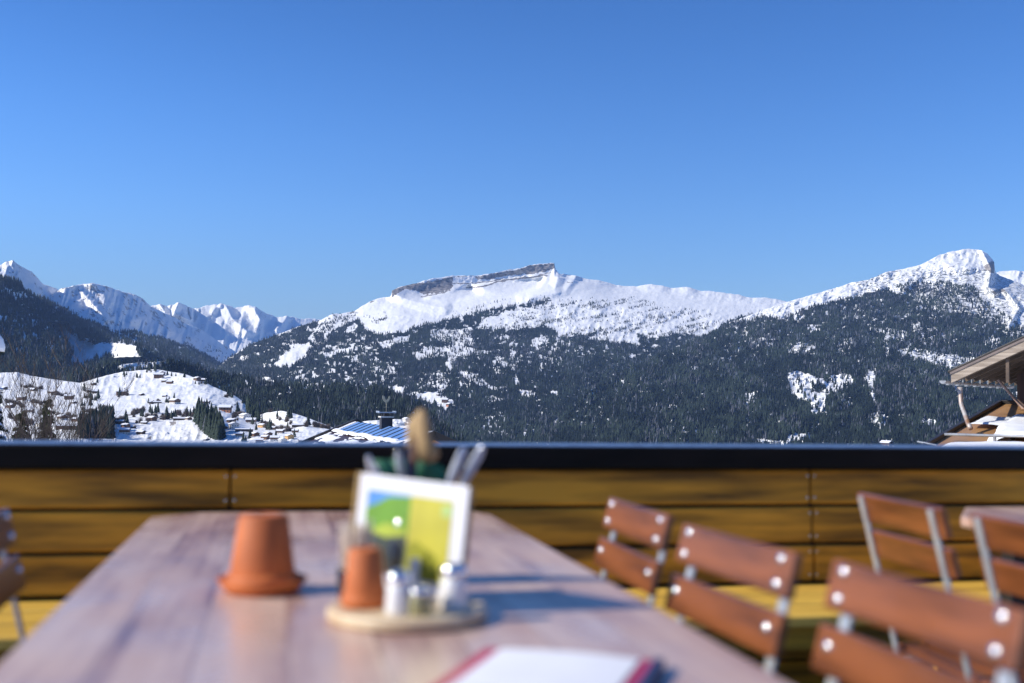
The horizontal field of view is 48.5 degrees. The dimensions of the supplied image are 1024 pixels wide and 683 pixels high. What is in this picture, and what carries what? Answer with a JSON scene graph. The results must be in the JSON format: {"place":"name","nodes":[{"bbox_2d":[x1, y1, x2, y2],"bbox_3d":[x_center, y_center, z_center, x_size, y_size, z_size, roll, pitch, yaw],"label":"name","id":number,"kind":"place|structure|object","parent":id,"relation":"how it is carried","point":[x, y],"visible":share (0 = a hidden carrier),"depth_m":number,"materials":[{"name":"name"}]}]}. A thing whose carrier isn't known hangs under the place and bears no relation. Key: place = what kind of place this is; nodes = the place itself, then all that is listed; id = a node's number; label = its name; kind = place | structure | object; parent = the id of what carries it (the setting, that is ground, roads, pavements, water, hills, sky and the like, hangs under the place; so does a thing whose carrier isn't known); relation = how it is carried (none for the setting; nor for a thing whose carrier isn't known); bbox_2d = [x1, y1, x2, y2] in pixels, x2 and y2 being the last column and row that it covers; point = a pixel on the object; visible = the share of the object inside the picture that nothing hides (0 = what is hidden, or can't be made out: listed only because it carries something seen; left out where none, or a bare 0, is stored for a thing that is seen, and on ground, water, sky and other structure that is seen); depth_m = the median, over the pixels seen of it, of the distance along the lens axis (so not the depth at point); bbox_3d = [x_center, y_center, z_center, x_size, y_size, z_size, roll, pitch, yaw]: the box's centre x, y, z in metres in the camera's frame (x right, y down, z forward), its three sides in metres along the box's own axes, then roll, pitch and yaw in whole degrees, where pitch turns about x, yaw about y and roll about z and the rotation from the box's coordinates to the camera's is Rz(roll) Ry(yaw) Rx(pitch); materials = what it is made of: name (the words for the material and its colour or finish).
{"place":"outdoors","nodes":[
{"label":"outdoors","id":0,"kind":"place"},
{"bbox_2d":[0,508,25,642],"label":"folding chair","id":1,"kind":"object","parent":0,"point":[12,582],"visible":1,"depth_m":2.27,"materials":[{"name":"wood"}]},
{"bbox_2d":[0,260,58,300],"bbox_3d":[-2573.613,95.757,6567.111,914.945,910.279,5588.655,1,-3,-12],"label":"peak","id":2,"kind":"structure","parent":0,"point":[30,280],"depth_m":5702.03,"materials":[{"name":"white snow"}]},
{"bbox_2d":[0,280,218,378],"bbox_3d":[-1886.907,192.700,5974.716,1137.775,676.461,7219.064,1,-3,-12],"label":"forest slope","id":3,"kind":"structure","parent":0,"point":[90,350],"depth_m":4208.91,"materials":[{"name":"green plant"}]},
{"bbox_2d":[0,274,227,380],"bbox_3d":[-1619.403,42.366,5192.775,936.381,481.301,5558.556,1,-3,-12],"label":"conifer forest","id":4,"kind":"object","parent":3,"relation":"on","point":[43,331],"visible":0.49,"depth_m":3878.94,"materials":[{"name":"green plant"}]},
{"bbox_2d":[49,283,236,362],"bbox_3d":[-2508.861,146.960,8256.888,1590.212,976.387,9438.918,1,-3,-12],"label":"ridge","id":5,"kind":"structure","parent":0,"point":[112,308],"depth_m":7148.15,"materials":[{"name":"white snow"}]},
{"bbox_2d":[0,369,407,441],"bbox_3d":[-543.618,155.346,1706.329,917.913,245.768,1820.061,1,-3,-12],"label":"village hill","id":6,"kind":"structure","parent":0,"point":[187,390],"depth_m":1550.63,"materials":[{"name":"white snow"}]},
{"bbox_2d":[57,414,68,419],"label":"house","id":7,"kind":"structure","parent":6,"relation":"on","point":[66,417],"depth_m":1250.54,"materials":[{"name":"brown wood"}]},
{"bbox_2d":[56,423,76,429],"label":"hall","id":8,"kind":"structure","parent":6,"relation":"on","point":[65,426],"depth_m":1141.22,"materials":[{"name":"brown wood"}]},
{"bbox_2d":[63,393,74,399],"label":"house","id":9,"kind":"structure","parent":6,"relation":"on","point":[69,397],"depth_m":1631.90,"materials":[{"name":"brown wood"}]},
{"bbox_2d":[115,388,128,395],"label":"house","id":10,"kind":"structure","parent":6,"relation":"on","point":[117,391],"depth_m":1697.23,"materials":[{"name":"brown wood"}]},
{"bbox_2d":[118,427,130,433],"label":"house","id":11,"kind":"structure","parent":6,"relation":"on","point":[123,430],"depth_m":1133.86,"materials":[{"name":"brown wood"}]},
{"bbox_2d":[120,423,130,427],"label":"house","id":12,"kind":"structure","parent":6,"relation":"on","point":[125,425],"depth_m":1182.10,"materials":[{"name":"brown wood"}]},
{"bbox_2d":[135,430,146,433],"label":"barn","id":13,"kind":"structure","parent":6,"relation":"on","point":[140,431],"depth_m":1137.68,"materials":[{"name":"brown wood"}]},
{"bbox_2d":[147,415,157,420],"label":"house","id":14,"kind":"structure","parent":6,"relation":"on","point":[153,418],"depth_m":1269.73,"materials":[{"name":"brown wood"}]},
{"bbox_2d":[153,372,164,377],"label":"house","id":15,"kind":"structure","parent":6,"relation":"on","point":[158,374],"depth_m":1997.00,"materials":[{"name":"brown wood"}]},
{"bbox_2d":[165,406,169,418],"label":"spruce tree","id":16,"kind":"object","parent":6,"relation":"on","point":[166,411],"visible":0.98,"depth_m":1290.54,"materials":[{"name":"green plant"}]},
{"bbox_2d":[75,394,260,439],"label":"conifer forest","id":17,"kind":"object","parent":6,"relation":"on","point":[209,422],"visible":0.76,"depth_m":1132.63,"materials":[{"name":"green plant"}]},
{"bbox_2d":[169,398,180,403],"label":"house","id":18,"kind":"structure","parent":6,"relation":"on","point":[174,400],"depth_m":1541.28,"materials":[{"name":"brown wood"}]},
{"bbox_2d":[173,417,184,420],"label":"farm building","id":19,"kind":"structure","parent":6,"relation":"on","point":[178,418],"depth_m":1278.33,"materials":[{"name":"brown wood"}]},
{"bbox_2d":[193,376,200,380],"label":"house","id":20,"kind":"structure","parent":6,"relation":"on","point":[197,378],"depth_m":1908.85,"materials":[{"name":"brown wood"}]},
{"bbox_2d":[218,404,232,412],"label":"house","id":21,"kind":"structure","parent":6,"relation":"on","point":[226,408],"depth_m":1442.14,"materials":[{"name":"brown wood"}]},
{"bbox_2d":[226,418,236,422],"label":"house","id":22,"kind":"structure","parent":6,"relation":"on","point":[229,420],"depth_m":1269.29,"materials":[{"name":"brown wood"}]},
{"bbox_2d":[228,422,238,428],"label":"house","id":23,"kind":"structure","parent":6,"relation":"on","point":[232,425],"depth_m":1172.37,"materials":[{"name":"white wood"}]},
{"bbox_2d":[235,401,239,412],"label":"spruce tree","id":24,"kind":"object","parent":6,"relation":"on","point":[237,408],"visible":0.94,"depth_m":1488.15,"materials":[{"name":"green plant"}]},
{"bbox_2d":[235,431,244,436],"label":"house","id":25,"kind":"structure","parent":6,"relation":"on","point":[238,434],"depth_m":1099.83,"materials":[{"name":"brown wood"}]},
{"bbox_2d":[235,427,253,431],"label":"farm building","id":26,"kind":"structure","parent":6,"relation":"on","point":[237,429],"depth_m":1145.79,"materials":[{"name":"white wood"}]},
{"bbox_2d":[239,412,250,418],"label":"house","id":27,"kind":"structure","parent":6,"relation":"on","point":[244,415],"depth_m":1419.10,"materials":[{"name":"white wood"}]},
{"bbox_2d":[245,417,256,423],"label":"house","id":28,"kind":"structure","parent":6,"relation":"on","point":[248,420],"depth_m":1354.00,"materials":[{"name":"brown wood"}]},
{"bbox_2d":[251,431,259,436],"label":"house","id":29,"kind":"structure","parent":6,"relation":"on","point":[255,433],"depth_m":1100.81,"materials":[{"name":"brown wood"}]},
{"bbox_2d":[257,423,265,427],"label":"house","id":30,"kind":"structure","parent":6,"relation":"on","point":[260,425],"depth_m":1283.58,"materials":[{"name":"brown wood"}]},
{"bbox_2d":[260,434,269,439],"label":"house","id":31,"kind":"structure","parent":6,"relation":"on","point":[266,437],"depth_m":1071.70,"materials":[{"name":"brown wood"}]},
{"bbox_2d":[267,418,271,429],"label":"spruce tree","id":32,"kind":"object","parent":6,"relation":"on","point":[269,426],"visible":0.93,"depth_m":1208.21,"materials":[{"name":"green plant"}]},
{"bbox_2d":[270,435,279,441],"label":"house","id":33,"kind":"structure","parent":6,"relation":"on","point":[273,438],"depth_m":1054.29,"materials":[{"name":"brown wood"}]},
{"bbox_2d":[276,429,284,433],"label":"house","id":34,"kind":"structure","parent":6,"relation":"on","point":[279,431],"depth_m":1137.58,"materials":[{"name":"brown wood"}]},
{"bbox_2d":[278,438,287,441],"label":"house","id":35,"kind":"structure","parent":6,"relation":"on","point":[282,439],"depth_m":1049.11,"materials":[{"name":"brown wood"}]},
{"bbox_2d":[284,434,294,439],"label":"house","id":36,"kind":"structure","parent":6,"relation":"on","point":[289,436],"depth_m":1074.25,"materials":[{"name":"brown wood"}]},
{"bbox_2d":[291,423,303,426],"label":"farm building","id":37,"kind":"structure","parent":6,"relation":"on","point":[296,425],"depth_m":1224.91,"materials":[{"name":"white wood"}]},
{"bbox_2d":[402,417,409,421],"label":"house","id":38,"kind":"structure","parent":6,"relation":"on","point":[406,419],"depth_m":1279.00,"materials":[{"name":"white wood"}]},
{"bbox_2d":[151,302,319,351],"bbox_3d":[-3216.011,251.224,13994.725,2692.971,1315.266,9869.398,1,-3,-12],"label":"peaks","id":39,"kind":"object","parent":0,"point":[237,329],"visible":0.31,"depth_m":12317.58,"materials":[{"name":"white snow"}]},
{"bbox_2d":[73,362,442,432],"bbox_3d":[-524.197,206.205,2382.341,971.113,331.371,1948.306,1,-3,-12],"label":"wooded hill","id":40,"kind":"structure","parent":0,"point":[134,364],"depth_m":2461.38,"materials":[{"name":"green plant"}]},
{"bbox_2d":[64,357,472,442],"bbox_3d":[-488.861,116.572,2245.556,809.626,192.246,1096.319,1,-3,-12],"label":"conifer forest","id":41,"kind":"object","parent":40,"relation":"on","point":[328,409],"visible":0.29,"depth_m":2341.71,"materials":[{"name":"green plant"}]},
{"bbox_2d":[382,396,389,405],"bbox_3d":[-6.728,3.325,60.907,0.273,0.900,0.393,-1,-4,38],"label":"weathercock","id":42,"kind":"object","parent":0,"point":[385,400],"visible":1,"depth_m":60.90,"materials":[{"name":"grey metal"}]},
{"bbox_2d":[0,511,787,682],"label":"wooden table","id":43,"kind":"object","parent":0,"point":[151,600],"visible":0.68,"depth_m":1.74,"materials":[{"name":"brown wood"}]},
{"bbox_2d":[216,573,307,596],"bbox_3d":[-0.444,0.432,2.025,0.160,0.025,0.160,1,-3,-12],"label":"saucer","id":44,"kind":"object","parent":43,"relation":"on","point":[260,590],"visible":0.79,"depth_m":1.96,"materials":[{"name":"ceramic"}]},
{"bbox_2d":[226,512,298,583],"bbox_3d":[-0.443,0.373,2.027,0.128,0.130,0.128,1,-3,-12],"label":"flowerpot","id":45,"kind":"object","parent":44,"relation":"on","point":[263,551],"visible":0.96,"depth_m":1.99,"materials":[{"name":"ceramic"}]},
{"bbox_2d":[326,597,487,633],"bbox_3d":[-0.165,0.427,1.798,0.254,0.020,0.254,1,-3,-12],"label":"wooden board","id":46,"kind":"object","parent":43,"relation":"on","point":[438,619],"visible":0.63,"depth_m":1.70,"materials":[{"name":"brown wood"}]},
{"bbox_2d":[337,520,372,600],"bbox_3d":[-0.255,0.354,1.847,0.058,0.128,0.060,1,-3,-12],"label":"glass of toothpicks","id":47,"kind":"object","parent":46,"relation":"on","point":[362,535],"visible":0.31,"depth_m":1.84,"materials":[{"name":"white"}]},
{"bbox_2d":[341,546,385,609],"bbox_3d":[-0.231,0.370,1.790,0.075,0.090,0.075,1,-3,-12],"label":"flowerpot","id":48,"kind":"object","parent":46,"relation":"on","point":[364,587],"visible":0.95,"depth_m":1.76,"materials":[{"name":"ceramic"}]},
{"bbox_2d":[386,521,402,589],"bbox_3d":[-0.187,0.362,1.933,0.052,0.122,0.052,1,-3,-12],"label":"seasoning bottle","id":49,"kind":"object","parent":46,"relation":"on","point":[394,552],"visible":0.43,"depth_m":1.91,"materials":[{"name":"brown glass"}]},
{"bbox_2d":[385,569,410,615],"bbox_3d":[-0.172,0.380,1.732,0.042,0.067,0.042,1,-3,-12],"label":"salt shaker","id":50,"kind":"object","parent":46,"relation":"on","point":[397,592],"visible":0.98,"depth_m":1.72,"materials":[{"name":"ceramic"}]},
{"bbox_2d":[351,471,473,598],"bbox_3d":[-0.170,0.326,1.923,0.255,0.186,0.048,2,-2,37],"label":"menu card","id":51,"kind":"object","parent":46,"relation":"on","point":[431,530],"visible":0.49,"depth_m":1.90,"materials":[{"name":"paper"},{"name":"plastic"}]},
{"bbox_2d":[410,558,420,587],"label":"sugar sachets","id":52,"kind":"object","parent":46,"relation":"on","point":[414,573],"visible":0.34,"depth_m":1.88,"materials":[{"name":"white paper"}]},
{"bbox_2d":[408,586,431,616],"bbox_3d":[-0.140,0.392,1.726,0.038,0.043,0.038,1,-3,-12],"label":"pepper shaker","id":53,"kind":"object","parent":46,"relation":"on","point":[420,605],"visible":1,"depth_m":1.71,"materials":[{"name":"glass"}]},
{"bbox_2d":[439,562,467,609],"bbox_3d":[-0.091,0.381,1.782,0.046,0.071,0.046,1,-3,-12],"label":"salt shaker","id":54,"kind":"object","parent":46,"relation":"on","point":[453,592],"visible":1,"depth_m":1.76,"materials":[{"name":"ceramic"}]},
{"bbox_2d":[436,647,664,682],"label":"menu folder","id":55,"kind":"object","parent":43,"relation":"on","point":[495,665],"visible":1,"depth_m":1.42,"materials":[{"name":"white paper"}]},
{"bbox_2d":[0,581,999,664],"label":"long bench","id":56,"kind":"object","parent":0,"point":[808,613],"depth_m":3.49,"materials":[{"name":"yellow wood"}]},
{"bbox_2d":[218,263,785,442],"bbox_3d":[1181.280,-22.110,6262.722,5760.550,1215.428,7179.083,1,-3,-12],"label":"plateau mountain","id":57,"kind":"structure","parent":0,"point":[407,307],"depth_m":6455.50,"materials":[{"name":"white snow"}]},
{"bbox_2d":[217,295,762,442],"bbox_3d":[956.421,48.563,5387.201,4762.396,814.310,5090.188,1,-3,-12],"label":"conifer forest","id":58,"kind":"object","parent":57,"relation":"on","point":[543,424],"visible":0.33,"depth_m":4732.96,"materials":[{"name":"green plant"}]},
{"bbox_2d":[309,297,719,342],"bbox_3d":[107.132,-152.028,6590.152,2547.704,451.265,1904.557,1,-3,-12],"label":"scattered dwarf conifers","id":59,"kind":"object","parent":57,"relation":"on","point":[598,317],"visible":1,"depth_m":6464.04,"materials":[{"name":"green plant"}]},
{"bbox_2d":[0,440,1023,682],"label":"terrace fence","id":60,"kind":"object","parent":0,"point":[81,512],"visible":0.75,"depth_m":3.90,"materials":[{"name":"brown wood"}]},
{"bbox_2d":[0,0,1023,319],"label":"sky","id":61,"kind":"structure","parent":0,"point":[301,159],"materials":[{"name":"blue"}]},
{"bbox_2d":[593,498,673,605],"bbox_3d":[0.043,0.797,2.508,0.520,0.862,0.430,1,-3,-12],"label":"folding chair","id":62,"kind":"object","parent":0,"point":[651,528],"visible":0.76,"depth_m":2.52,"materials":[{"name":"wood"}]},
{"bbox_2d":[665,524,802,674],"bbox_3d":[0.157,0.770,1.927,0.520,0.862,0.430,2,-3,-16],"label":"folding chair","id":63,"kind":"object","parent":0,"point":[770,570],"visible":0.98,"depth_m":1.95,"materials":[{"name":"wood"}]},
{"bbox_2d":[555,249,1023,444],"bbox_3d":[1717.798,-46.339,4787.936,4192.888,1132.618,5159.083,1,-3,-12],"label":"mountain","id":64,"kind":"structure","parent":0,"point":[975,267],"depth_m":5052.36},
{"bbox_2d":[554,279,1023,444],"bbox_3d":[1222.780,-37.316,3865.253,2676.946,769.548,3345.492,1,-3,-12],"label":"conifer forest","id":65,"kind":"object","parent":64,"relation":"on","point":[831,427],"visible":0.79,"depth_m":3474.67,"materials":[{"name":"green plant"}]},
{"bbox_2d":[879,440,893,444],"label":"house","id":66,"kind":"structure","parent":64,"relation":"on","point":[885,442],"depth_m":2461.47,"materials":[{"name":"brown wood"}]},
{"bbox_2d":[811,560,1023,682],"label":"folding chair","id":67,"kind":"object","parent":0,"point":[988,632],"visible":1,"depth_m":1.53,"materials":[{"name":"wood"}]},
{"bbox_2d":[857,492,1023,682],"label":"folding chair","id":68,"kind":"object","parent":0,"point":[936,557],"visible":0.76,"depth_m":2.80,"materials":[{"name":"wood"}]},
{"bbox_2d":[940,336,1023,429],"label":"old house","id":69,"kind":"structure","parent":0,"point":[1002,365],"depth_m":27.16,"materials":[{"name":"brown wood"}]},
{"bbox_2d":[917,400,1023,444],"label":"lean to roof","id":70,"kind":"object","parent":69,"relation":"attached to","point":[999,422],"visible":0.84,"depth_m":26.24,"materials":[{"name":"brown wood"}]},
{"bbox_2d":[961,507,1023,609],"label":"wooden table","id":71,"kind":"object","parent":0,"point":[1015,513],"visible":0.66,"depth_m":3.52,"materials":[{"name":"brown wood"}]},
{"bbox_2d":[970,513,1023,682],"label":"folding chair","id":72,"kind":"object","parent":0,"point":[1002,534],"visible":0.96,"depth_m":2.44,"materials":[{"name":"wood"}]},
{"bbox_2d":[997,270,1023,284],"bbox_3d":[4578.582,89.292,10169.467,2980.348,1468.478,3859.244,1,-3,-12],"label":"peak","id":73,"kind":"structure","parent":0,"point":[1016,276],"depth_m":9943.73,"materials":[{"name":"white snow"}]},
{"bbox_3d":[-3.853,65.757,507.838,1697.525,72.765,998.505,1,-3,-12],"label":"near slope","id":74,"kind":"structure","parent":0,"visible":0},
{"bbox_2d":[0,387,3,428],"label":"snowy conifer","id":75,"kind":"object","parent":74,"relation":"on","point":[1,397],"visible":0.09,"depth_m":24.08,"materials":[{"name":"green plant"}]},
{"bbox_2d":[0,335,4,356],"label":"snowy bough","id":76,"kind":"object","parent":75,"relation":"attached to","point":[2,347],"visible":1,"depth_m":23.97,"materials":[{"name":"white snow"}]},
{"bbox_2d":[0,402,7,439],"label":"snowy conifer","id":77,"kind":"object","parent":74,"relation":"on","point":[3,428],"visible":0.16,"depth_m":38.09,"materials":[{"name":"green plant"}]},
{"bbox_2d":[11,411,29,439],"bbox_3d":[-19.790,5.933,45.869,2.267,6.428,2.226,4,-4,-45],"label":"evergreen tree","id":78,"kind":"object","parent":74,"relation":"on","point":[21,426],"visible":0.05,"depth_m":45.88,"materials":[{"name":"green plant"}]},
{"bbox_2d":[40,398,56,439],"bbox_3d":[-19.261,5.774,46.797,1.724,6.988,1.613,-1,-3,34],"label":"evergreen tree","id":79,"kind":"object","parent":74,"relation":"on","point":[45,408],"visible":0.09,"depth_m":46.95,"materials":[{"name":"green plant"}]},
{"bbox_2d":[0,323,137,440],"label":"bare tree","id":80,"kind":"object","parent":74,"relation":"on","point":[49,431],"visible":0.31,"depth_m":39.91,"materials":[{"name":"brown plant"}]},
{"bbox_2d":[300,411,457,441],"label":"neighbour house","id":81,"kind":"structure","parent":74,"relation":"on","point":[356,430],"depth_m":60.74,"materials":[{"name":"white metal"}]},
{"bbox_3d":[-0.188,0.389,2.159,0.110,0.130,0.110,1,-3,-12],"label":"cutlery crock","id":82,"kind":"object","parent":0,"visible":0},
{"bbox_2d":[366,455,377,474],"bbox_3d":[-0.237,0.317,2.127,0.010,0.211,0.095,-2,-4,44],"label":"fork","id":83,"kind":"object","parent":82,"relation":"in","point":[370,465],"visible":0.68,"depth_m":2.10,"materials":[{"name":"silver metal"}]},
{"bbox_2d":[375,465,380,474],"bbox_3d":[-0.227,0.327,2.143,0.010,0.192,0.084,-2,-4,45],"label":"fork","id":84,"kind":"object","parent":82,"relation":"in","point":[377,469],"visible":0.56,"depth_m":2.12,"materials":[{"name":"silver metal"}]},
{"bbox_2d":[395,450,404,478],"bbox_3d":[-0.202,0.313,2.144,0.013,0.220,0.072,0,-3,24],"label":"fork","id":85,"kind":"object","parent":82,"relation":"in","point":[399,463],"visible":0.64,"depth_m":2.12,"materials":[{"name":"silver metal"}]},
{"bbox_2d":[373,459,446,483],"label":"green napkins","id":86,"kind":"object","parent":82,"relation":"in","point":[432,472],"visible":0.18,"depth_m":2.12,"materials":[{"name":"paper"}]},
{"bbox_2d":[405,408,439,465],"bbox_3d":[-0.170,0.177,2.101,0.070,0.107,0.030,-1,-3,24],"label":"dried leaf","id":87,"kind":"object","parent":86,"relation":"in","point":[419,437],"visible":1,"depth_m":2.09,"materials":[{"name":"beige plant"}]},
{"bbox_2d":[405,445,416,479],"bbox_3d":[-0.187,0.307,2.124,0.022,0.230,0.062,1,-3,2],"label":"table knife","id":88,"kind":"object","parent":82,"relation":"in","point":[411,470],"visible":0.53,"depth_m":2.11,"materials":[{"name":"silver metal"}]},
{"bbox_2d":[446,446,466,484],"bbox_3d":[-0.139,0.311,2.149,0.110,0.229,0.007,0,-3,16],"label":"table knife","id":89,"kind":"object","parent":82,"relation":"in","point":[458,461],"visible":0.54,"depth_m":2.14,"materials":[{"name":"silver metal"}]},
{"bbox_2d":[459,446,484,485],"bbox_3d":[-0.116,0.309,2.121,0.156,0.232,0.013,-1,-4,37],"label":"table knife","id":90,"kind":"object","parent":82,"relation":"in","point":[473,463],"visible":0.57,"depth_m":2.09,"materials":[{"name":"silver metal"}]}
]}

